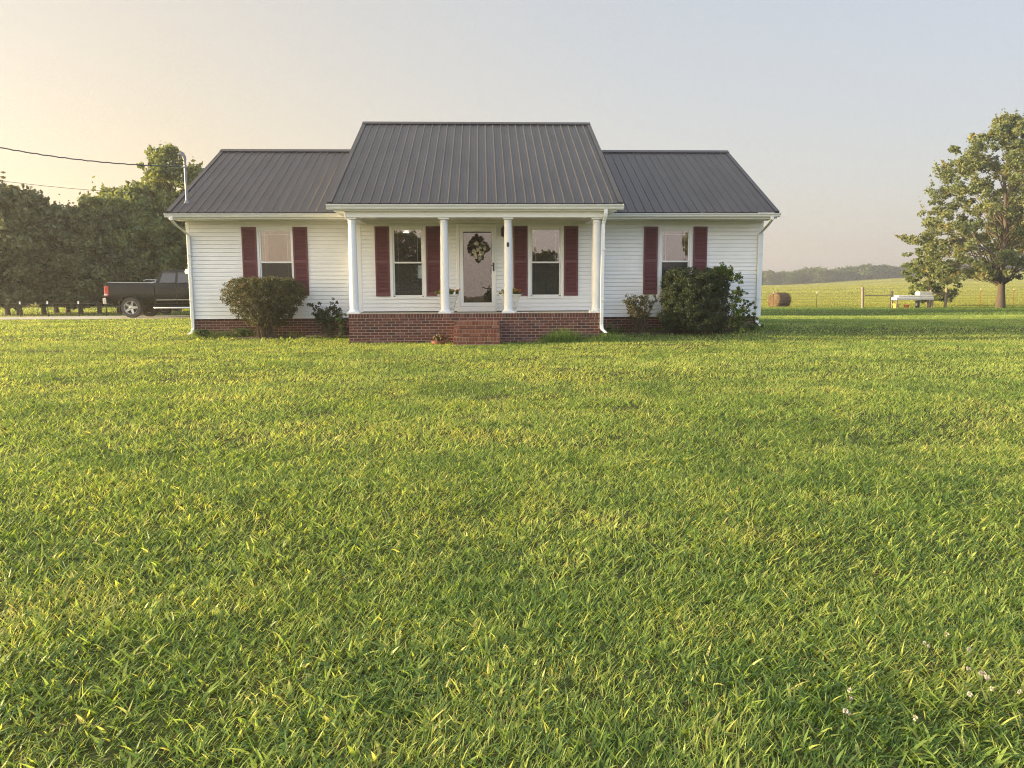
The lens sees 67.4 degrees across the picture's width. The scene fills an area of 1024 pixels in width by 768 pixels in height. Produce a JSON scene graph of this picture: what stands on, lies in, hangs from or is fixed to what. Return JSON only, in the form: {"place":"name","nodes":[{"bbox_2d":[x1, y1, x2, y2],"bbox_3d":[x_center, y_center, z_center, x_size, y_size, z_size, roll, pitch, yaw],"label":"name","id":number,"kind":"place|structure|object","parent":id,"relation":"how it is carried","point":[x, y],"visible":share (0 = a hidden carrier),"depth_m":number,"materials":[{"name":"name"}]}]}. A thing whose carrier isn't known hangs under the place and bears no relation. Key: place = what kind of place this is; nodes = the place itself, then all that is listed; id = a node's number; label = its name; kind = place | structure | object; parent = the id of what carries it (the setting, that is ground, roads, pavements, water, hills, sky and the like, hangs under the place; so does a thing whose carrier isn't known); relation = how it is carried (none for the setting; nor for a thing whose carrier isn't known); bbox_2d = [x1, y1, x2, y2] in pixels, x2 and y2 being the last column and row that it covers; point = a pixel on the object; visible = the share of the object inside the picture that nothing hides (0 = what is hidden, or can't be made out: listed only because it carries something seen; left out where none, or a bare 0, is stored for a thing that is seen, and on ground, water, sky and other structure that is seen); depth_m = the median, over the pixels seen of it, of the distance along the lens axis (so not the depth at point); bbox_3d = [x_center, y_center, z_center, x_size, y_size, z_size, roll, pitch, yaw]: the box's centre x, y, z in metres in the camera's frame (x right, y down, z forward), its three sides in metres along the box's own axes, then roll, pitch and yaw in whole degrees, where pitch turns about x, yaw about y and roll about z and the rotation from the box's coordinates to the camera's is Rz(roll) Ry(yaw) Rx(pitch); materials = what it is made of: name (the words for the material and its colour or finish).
{"place":"outdoors","nodes":[
{"label":"outdoors","id":0,"kind":"place"},
{"bbox_2d":[4,181,128,192],"bbox_3d":[-21.353,-8.569,31.430,0.020,0.450,12.315,4,8,33],"label":"phone cable","id":1,"kind":"object","parent":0,"point":[69,188],"visible":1,"depth_m":33.91,"materials":[{"name":"grey plastic"}]},
{"bbox_2d":[0,306,189,315],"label":"grass","id":2,"kind":"structure","parent":0,"point":[32,309],"depth_m":41.60,"materials":[{"name":"green plant"}]},
{"bbox_2d":[0,315,190,319],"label":"driveway","id":3,"kind":"structure","parent":0,"point":[89,317],"depth_m":31.35,"materials":[{"name":"grey gravel"}]},
{"bbox_2d":[103,270,189,317],"bbox_3d":[-13.596,-3.748,31.815,5.820,1.925,2.480,0,7,-2],"label":"pickup truck","id":4,"kind":"object","parent":3,"relation":"on","point":[168,289],"visible":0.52,"depth_m":30.83,"materials":[{"name":"black paint"}]},
{"bbox_2d":[0,273,1023,767],"bbox_3d":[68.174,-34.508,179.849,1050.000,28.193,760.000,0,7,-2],"label":"ground","id":5,"kind":"structure","parent":0,"point":[112,753],"depth_m":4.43,"materials":[{"name":"green plant"}]},
{"bbox_2d":[0,171,36,308],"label":"hedgerow tree","id":6,"kind":"object","parent":5,"relation":"on","point":[1,302],"visible":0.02,"depth_m":36.02,"materials":[{"name":"green plant"}]},
{"bbox_2d":[0,185,62,314],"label":"hedgerow tree","id":7,"kind":"object","parent":5,"relation":"on","point":[10,264],"visible":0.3,"depth_m":34.76,"materials":[{"name":"green plant"}]},
{"bbox_2d":[0,172,76,314],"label":"hedgerow tree","id":8,"kind":"object","parent":5,"relation":"on","point":[20,243],"visible":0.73,"depth_m":34.60,"materials":[{"name":"green plant"}]},
{"bbox_2d":[1,187,88,314],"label":"hedgerow tree","id":9,"kind":"object","parent":5,"relation":"on","point":[43,309],"visible":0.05,"depth_m":35.85,"materials":[{"name":"green plant"}]},
{"bbox_2d":[53,305,58,313],"bbox_3d":[-23.331,-6.240,38.907,4.632,5.655,5.085,-3,7,-19],"label":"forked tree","id":10,"kind":"object","parent":5,"relation":"on","point":[57,309],"depth_m":39.37,"materials":[{"name":"plant"}]},
{"bbox_2d":[19,194,132,314],"bbox_3d":[-21.068,-6.215,37.444,5.248,5.867,5.384,2,7,16],"label":"hedgerow tree","id":11,"kind":"object","parent":5,"relation":"on","point":[58,295],"visible":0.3,"depth_m":35.74,"materials":[{"name":"green plant"}]},
{"bbox_2d":[47,202,105,311],"bbox_3d":[-23.141,-6.494,39.422,5.290,5.989,5.711,-3,7,-19],"label":"hedgerow tree","id":12,"kind":"object","parent":5,"relation":"on","point":[69,310],"depth_m":39.90,"materials":[{"name":"green plant"}]},
{"bbox_2d":[51,200,150,313],"bbox_3d":[-20.059,-6.165,37.433,4.739,5.772,5.116,6,9,40],"label":"hedgerow tree","id":13,"kind":"object","parent":5,"relation":"on","point":[93,280],"visible":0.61,"depth_m":36.13,"materials":[{"name":"green plant"}]},
{"bbox_2d":[71,176,178,313],"bbox_3d":[-20.223,-6.817,38.672,6.517,6.805,6.129,-3,8,-25],"label":"leafy tree","id":14,"kind":"object","parent":5,"relation":"on","point":[137,227],"visible":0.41,"depth_m":37.82,"materials":[{"name":"green plant"}]},
{"bbox_2d":[79,180,187,269],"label":"leafy tree","id":15,"kind":"object","parent":5,"relation":"on","point":[173,232],"visible":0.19,"depth_m":40.62,"materials":[{"name":"green plant"}]},
{"bbox_2d":[143,279,171,314],"bbox_3d":[-15.275,-4.085,36.126,4.460,1.653,1.764,0,7,-2],"label":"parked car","id":16,"kind":"object","parent":5,"relation":"on","point":[162,311],"visible":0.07,"depth_m":36.81,"materials":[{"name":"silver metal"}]},
{"bbox_2d":[122,142,203,311],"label":"locust tree","id":17,"kind":"object","parent":5,"relation":"on","point":[171,177],"visible":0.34,"depth_m":41.13,"materials":[{"name":"green plant"}]},
{"bbox_2d":[192,329,214,336],"bbox_3d":[-8.097,-1.317,20.061,0.555,0.252,0.587,-6,9,-41],"label":"ground vine","id":18,"kind":"object","parent":5,"relation":"on","point":[203,332],"visible":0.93,"depth_m":19.97,"materials":[{"name":"green plant"}]},
{"bbox_2d":[219,275,308,337],"bbox_3d":[-6.335,-1.945,19.645,2.177,1.646,1.878,0,7,-2],"label":"shrub","id":19,"kind":"object","parent":5,"relation":"on","point":[275,307],"visible":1,"depth_m":19.28,"materials":[{"name":"green plant"}]},
{"bbox_2d":[236,335,303,338],"bbox_3d":[-6.245,-1.233,19.992,1.995,0.054,1.029,0,7,-2],"label":"soil bed","id":20,"kind":"object","parent":5,"relation":"on","point":[274,337],"visible":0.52,"depth_m":19.80,"materials":[{"name":"brown soil"}]},
{"bbox_2d":[232,327,255,336],"bbox_3d":[-6.981,-1.328,19.975,0.708,0.272,0.714,0,7,-2],"label":"ground vine","id":21,"kind":"object","parent":20,"relation":"on","point":[243,332],"visible":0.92,"depth_m":19.93,"materials":[{"name":"green plant"}]},
{"bbox_2d":[306,297,342,337],"bbox_3d":[-4.846,-1.705,19.925,0.919,1.087,0.486,0,7,-2],"label":"shrub","id":22,"kind":"object","parent":5,"relation":"on","point":[322,314],"visible":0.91,"depth_m":19.88,"materials":[{"name":"green plant"}]},
{"bbox_2d":[303,335,348,336],"bbox_3d":[-4.908,-1.280,20.304,1.713,0.043,0.560,0,7,-2],"label":"soil bed","id":23,"kind":"object","parent":5,"relation":"on","point":[324,335],"visible":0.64,"depth_m":20.17,"materials":[{"name":"brown soil"}]},
{"bbox_2d":[330,313,348,337],"bbox_3d":[-4.403,-1.492,19.722,0.669,0.654,0.626,0,7,-2],"label":"weed","id":24,"kind":"object","parent":5,"relation":"on","point":[340,319],"visible":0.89,"depth_m":19.74,"materials":[{"name":"green plant"}]},
{"bbox_2d":[431,334,448,344],"bbox_3d":[-1.688,-1.048,18.154,0.451,0.323,0.330,0,7,-2],"label":"flower pot","id":25,"kind":"object","parent":5,"relation":"on","point":[440,339],"visible":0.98,"depth_m":18.11,"materials":[{"name":"ceramic"}]},
{"bbox_2d":[163,121,780,345],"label":"house","id":26,"kind":"structure","parent":5,"relation":"on","point":[376,227],"depth_m":20.25,"materials":[{"name":"white plastic"}]},
{"bbox_2d":[0,147,179,166],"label":"power cable","id":27,"kind":"object","parent":26,"relation":"attached to","point":[89,160],"visible":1,"depth_m":18.86,"materials":[{"name":"grey plastic"}]},
{"bbox_2d":[255,226,293,297],"bbox_3d":[-6.257,-3.232,20.361,1.006,1.876,0.174,0,7,-2],"label":"window","id":28,"kind":"structure","parent":26,"relation":"in","point":[262,234],"depth_m":20.31,"materials":[{"name":"white glass"}]},
{"bbox_2d":[388,225,426,298],"bbox_3d":[-2.724,-3.178,20.061,0.981,1.921,0.098,0,7,-2],"label":"window","id":29,"kind":"structure","parent":26,"relation":"in","point":[391,227],"depth_m":20.03,"materials":[{"name":"white glass"}]},
{"bbox_2d":[435,288,459,312],"bbox_3d":[-1.628,-2.118,19.380,0.661,0.637,0.636,0,7,-2],"label":"planter","id":30,"kind":"object","parent":26,"relation":"on","point":[452,299],"visible":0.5,"depth_m":19.28,"materials":[{"name":"white plastic"}]},
{"bbox_2d":[456,224,496,311],"bbox_3d":[-0.932,-3.042,20.137,1.042,2.272,0.194,0,7,-2],"label":"front door","id":31,"kind":"structure","parent":26,"relation":"in","point":[476,282],"depth_m":20.17,"materials":[{"name":"white glass"}]},
{"bbox_2d":[467,233,489,263],"bbox_3d":[-0.859,-3.524,19.925,0.639,0.798,0.218,0,7,-2],"label":"door spray","id":32,"kind":"object","parent":31,"relation":"hanging from","point":[480,244],"depth_m":19.93,"materials":[{"name":"green plant"}]},
{"bbox_2d":[499,288,520,312],"bbox_3d":[-0.051,-2.132,19.489,0.590,0.627,0.618,0,7,-2],"label":"planter","id":33,"kind":"object","parent":26,"relation":"on","point":[516,297],"visible":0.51,"depth_m":19.32,"materials":[{"name":"white plastic"}]},
{"bbox_2d":[527,225,564,298],"bbox_3d":[0.884,-3.206,20.194,0.986,1.916,0.098,0,7,-2],"label":"window","id":34,"kind":"structure","parent":26,"relation":"in","point":[530,227],"depth_m":20.16,"materials":[{"name":"white glass"}]},
{"bbox_2d":[658,226,692,295],"bbox_3d":[4.395,-3.313,20.714,0.903,1.866,0.098,0,7,-2],"label":"window","id":35,"kind":"structure","parent":26,"relation":"in","point":[661,228],"depth_m":20.64,"materials":[{"name":"white glass"}]},
{"bbox_2d":[187,322,786,337],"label":"long grass","id":36,"kind":"structure","parent":5,"relation":"on","point":[234,335],"depth_m":20.59,"materials":[{"name":"green plant"}]},
{"bbox_2d":[0,441,1023,590],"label":"grass","id":37,"kind":"structure","parent":5,"relation":"on","point":[588,518],"depth_m":4.84,"materials":[{"name":"green plant"}]},
{"bbox_2d":[0,389,1023,767],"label":"crabgrass","id":38,"kind":"object","parent":5,"relation":"on","point":[488,569],"visible":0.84,"depth_m":4.34,"materials":[{"name":"green plant"}]},
{"bbox_2d":[0,374,1023,456],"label":"grass","id":39,"kind":"structure","parent":5,"relation":"on","point":[936,389],"depth_m":8.59,"materials":[{"name":"green plant"}]},
{"bbox_2d":[0,331,1023,385],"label":"grass","id":40,"kind":"structure","parent":5,"relation":"on","point":[952,343],"depth_m":14.43,"materials":[{"name":"green plant"}]},
{"bbox_2d":[0,412,1023,767],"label":"clover","id":41,"kind":"object","parent":5,"relation":"on","point":[548,706],"visible":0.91,"depth_m":3.43,"materials":[{"name":"green plant"}]},
{"bbox_2d":[540,326,629,342],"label":"long grass","id":42,"kind":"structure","parent":5,"relation":"on","point":[567,336],"depth_m":18.26,"materials":[{"name":"green plant"}]},
{"bbox_2d":[607,323,613,337],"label":"weed","id":43,"kind":"object","parent":5,"relation":"on","point":[610,328],"visible":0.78,"depth_m":18.80,"materials":[{"name":"green plant"}]},
{"bbox_2d":[617,331,652,332],"bbox_3d":[3.302,-1.400,20.529,1.044,0.062,0.599,0,7,-2],"label":"soil bed","id":44,"kind":"object","parent":5,"relation":"on","point":[632,332],"visible":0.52,"depth_m":20.43,"materials":[{"name":"brown soil"}]},
{"bbox_2d":[622,294,659,333],"bbox_3d":[3.381,-1.833,20.208,1.000,1.095,0.684,0,7,-2],"label":"shrub","id":45,"kind":"object","parent":44,"relation":"on","point":[640,316],"visible":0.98,"depth_m":20.13,"materials":[{"name":"green plant"}]},
{"bbox_2d":[651,330,722,333],"bbox_3d":[4.644,-1.394,20.345,2.112,0.086,1.077,0,7,-2],"label":"soil bed","id":46,"kind":"object","parent":5,"relation":"on","point":[676,332],"visible":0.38,"depth_m":20.14,"materials":[{"name":"brown soil"}]},
{"bbox_2d":[656,266,731,332],"bbox_3d":[4.737,-2.160,19.934,1.984,1.784,1.573,0,7,-2],"label":"shrub","id":47,"kind":"object","parent":46,"relation":"on","point":[691,296],"visible":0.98,"depth_m":19.49,"materials":[{"name":"green plant"}]},
{"bbox_2d":[701,261,745,333],"bbox_3d":[5.380,-2.174,19.590,1.015,1.902,0.821,0,7,-2],"label":"vine","id":48,"kind":"object","parent":47,"relation":"on","point":[729,273],"visible":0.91,"depth_m":19.37,"materials":[{"name":"green plant"}]},
{"bbox_2d":[720,288,763,332],"bbox_3d":[5.987,-1.908,19.969,1.141,1.242,0.300,0,7,6],"label":"sapling","id":49,"kind":"object","parent":5,"relation":"on","point":[730,329],"visible":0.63,"depth_m":19.96,"materials":[{"name":"green plant"}]},
{"bbox_2d":[745,323,758,329],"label":"weed","id":50,"kind":"object","parent":5,"relation":"on","point":[751,327],"visible":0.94,"depth_m":20.55,"materials":[{"name":"green plant"}]},
{"bbox_2d":[762,269,777,284],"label":"distant tree","id":51,"kind":"object","parent":5,"relation":"on","point":[767,278],"visible":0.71,"depth_m":374.87,"materials":[{"name":"green plant"}]},
{"bbox_2d":[770,273,782,284],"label":"distant tree","id":52,"kind":"object","parent":5,"relation":"on","point":[777,281],"visible":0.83,"depth_m":374.23,"materials":[{"name":"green plant"}]},
{"bbox_2d":[767,292,791,306],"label":"hay bale","id":53,"kind":"object","parent":5,"relation":"on","point":[780,303],"visible":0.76,"depth_m":62.06,"materials":[{"name":"plant"}]},
{"bbox_2d":[776,269,786,284],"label":"distant tree","id":54,"kind":"object","parent":5,"relation":"on","point":[782,272],"visible":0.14,"depth_m":378.20,"materials":[{"name":"green plant"}]},
{"bbox_2d":[780,272,800,284],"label":"distant tree","id":55,"kind":"object","parent":5,"relation":"on","point":[791,278],"visible":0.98,"depth_m":369.96,"materials":[{"name":"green plant"}]},
{"bbox_2d":[794,268,809,283],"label":"distant tree","id":56,"kind":"object","parent":5,"relation":"on","point":[803,272],"visible":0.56,"depth_m":380.80,"materials":[{"name":"green plant"}]},
{"bbox_2d":[805,266,831,282],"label":"distant tree","id":57,"kind":"object","parent":5,"relation":"on","point":[811,272],"visible":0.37,"depth_m":375.61,"materials":[{"name":"green plant"}]},
{"bbox_2d":[809,266,833,282],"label":"distant tree","id":58,"kind":"object","parent":5,"relation":"on","point":[821,275],"visible":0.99,"depth_m":367.56,"materials":[{"name":"green plant"}]},
{"bbox_2d":[829,270,841,281],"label":"distant tree","id":59,"kind":"object","parent":5,"relation":"on","point":[835,275],"visible":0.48,"depth_m":375.52,"materials":[{"name":"green plant"}]},
{"bbox_2d":[843,708,848,722],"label":"clover flower","id":60,"kind":"object","parent":5,"relation":"on","point":[846,710],"visible":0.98,"depth_m":2.52,"materials":[{"name":"white plant"}]},
{"bbox_2d":[836,267,856,280],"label":"distant tree","id":61,"kind":"object","parent":5,"relation":"on","point":[845,275],"visible":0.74,"depth_m":380.04,"materials":[{"name":"green plant"}]},
{"bbox_2d":[840,265,857,279],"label":"distant tree","id":62,"kind":"object","parent":5,"relation":"on","point":[853,270],"visible":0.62,"depth_m":381.17,"materials":[{"name":"green plant"}]},
{"bbox_2d":[861,287,863,307],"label":"wooden post","id":63,"kind":"object","parent":5,"relation":"on","point":[862,296],"visible":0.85,"depth_m":54.57,"materials":[{"name":"brown wood"}]},
{"bbox_2d":[855,263,879,279],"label":"distant tree","id":64,"kind":"object","parent":5,"relation":"on","point":[865,271],"visible":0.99,"depth_m":373.46,"materials":[{"name":"green plant"}]},
{"bbox_2d":[873,264,891,278],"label":"distant tree","id":65,"kind":"object","parent":5,"relation":"on","point":[885,270],"visible":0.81,"depth_m":374.51,"materials":[{"name":"green plant"}]},
{"bbox_2d":[761,271,1023,294],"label":"hay stubble","id":66,"kind":"object","parent":5,"relation":"on","point":[885,285],"visible":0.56,"depth_m":196.79,"materials":[{"name":"plant"}]},
{"bbox_2d":[761,306,1023,315],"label":"grass","id":67,"kind":"structure","parent":5,"relation":"on","point":[900,309],"depth_m":45.24,"materials":[{"name":"green plant"}]},
{"bbox_2d":[887,264,897,276],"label":"distant tree","id":68,"kind":"object","parent":5,"relation":"on","point":[893,271],"visible":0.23,"depth_m":381.49,"materials":[{"name":"green plant"}]},
{"bbox_2d":[761,291,1023,307],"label":"hay stubble","id":69,"kind":"object","parent":5,"relation":"on","point":[962,300],"visible":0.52,"depth_m":83.15,"materials":[{"name":"green plant"}]},
{"bbox_2d":[891,265,897,277],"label":"distant tree","id":70,"kind":"object","parent":5,"relation":"on","point":[893,274],"visible":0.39,"depth_m":381.19,"materials":[{"name":"green plant"}]},
{"bbox_2d":[895,267,902,277],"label":"distant tree","id":71,"kind":"object","parent":5,"relation":"on","point":[898,273],"visible":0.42,"depth_m":382.14,"materials":[{"name":"green plant"}]},
{"bbox_2d":[899,262,923,277],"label":"distant tree","id":72,"kind":"object","parent":5,"relation":"on","point":[905,269],"visible":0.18,"depth_m":374.28,"materials":[{"name":"green plant"}]},
{"bbox_2d":[891,292,933,307],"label":"bench","id":73,"kind":"object","parent":5,"relation":"on","point":[927,296],"visible":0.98,"depth_m":53.86,"materials":[{"name":"white paint"}]},
{"bbox_2d":[915,300,919,307],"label":"barrel","id":74,"kind":"object","parent":5,"relation":"on","point":[917,303],"visible":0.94,"depth_m":54.04,"materials":[{"name":"blue plastic"}]},
{"bbox_2d":[901,238,962,305],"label":"tree","id":75,"kind":"object","parent":5,"relation":"on","point":[929,284],"visible":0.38,"depth_m":62.34,"materials":[{"name":"green plant"}]},
{"bbox_2d":[943,288,947,307],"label":"wooden post","id":76,"kind":"object","parent":5,"relation":"on","point":[945,298],"visible":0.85,"depth_m":54.79,"materials":[{"name":"brown wood"}]},
{"bbox_2d":[893,108,1023,307],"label":"yard tree","id":77,"kind":"object","parent":5,"relation":"on","point":[1005,134],"visible":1,"depth_m":51.85,"materials":[{"name":"green plant"}]},
{"bbox_2d":[967,691,972,702],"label":"clover flower","id":78,"kind":"object","parent":5,"relation":"on","point":[970,694],"visible":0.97,"depth_m":2.63,"materials":[{"name":"white plant"}]},
{"bbox_2d":[959,150,1023,271],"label":"yard tree","id":79,"kind":"object","parent":5,"relation":"on","point":[1019,248],"visible":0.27,"depth_m":58.84,"materials":[{"name":"green plant"}]},
{"bbox_2d":[0,314,1023,340],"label":"grass","id":80,"kind":"structure","parent":0,"point":[935,318],"depth_m":24.26,"materials":[{"name":"green plant"}]},
{"bbox_2d":[0,0,1023,272],"label":"sky","id":81,"kind":"structure","parent":0,"point":[841,112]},
{"bbox_3d":[-23.327,-3.120,33.210,0.060,0.880,0.030,0,7,-2],"label":"fence post","id":82,"kind":"object","parent":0,"visible":0},
{"bbox_2d":[0,303,180,315],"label":"wire fence","id":83,"kind":"object","parent":82,"relation":"attached to","point":[66,312],"visible":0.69,"depth_m":33.16,"materials":[{"name":"grey metal"}]},
{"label":"fence post","id":84,"kind":"object","parent":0,"visible":0},
{"bbox_2d":[761,293,853,305],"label":"wire fence","id":85,"kind":"object","parent":84,"relation":"attached to","point":[777,299],"visible":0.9,"depth_m":57.33,"materials":[{"name":"grey metal"}]},
{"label":"fence post","id":86,"kind":"object","parent":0,"visible":0},
{"bbox_2d":[948,292,1023,305],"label":"wire fence","id":87,"kind":"object","parent":86,"relation":"attached to","point":[995,294],"visible":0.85,"depth_m":54.57,"materials":[{"name":"grey metal"}]}
]}

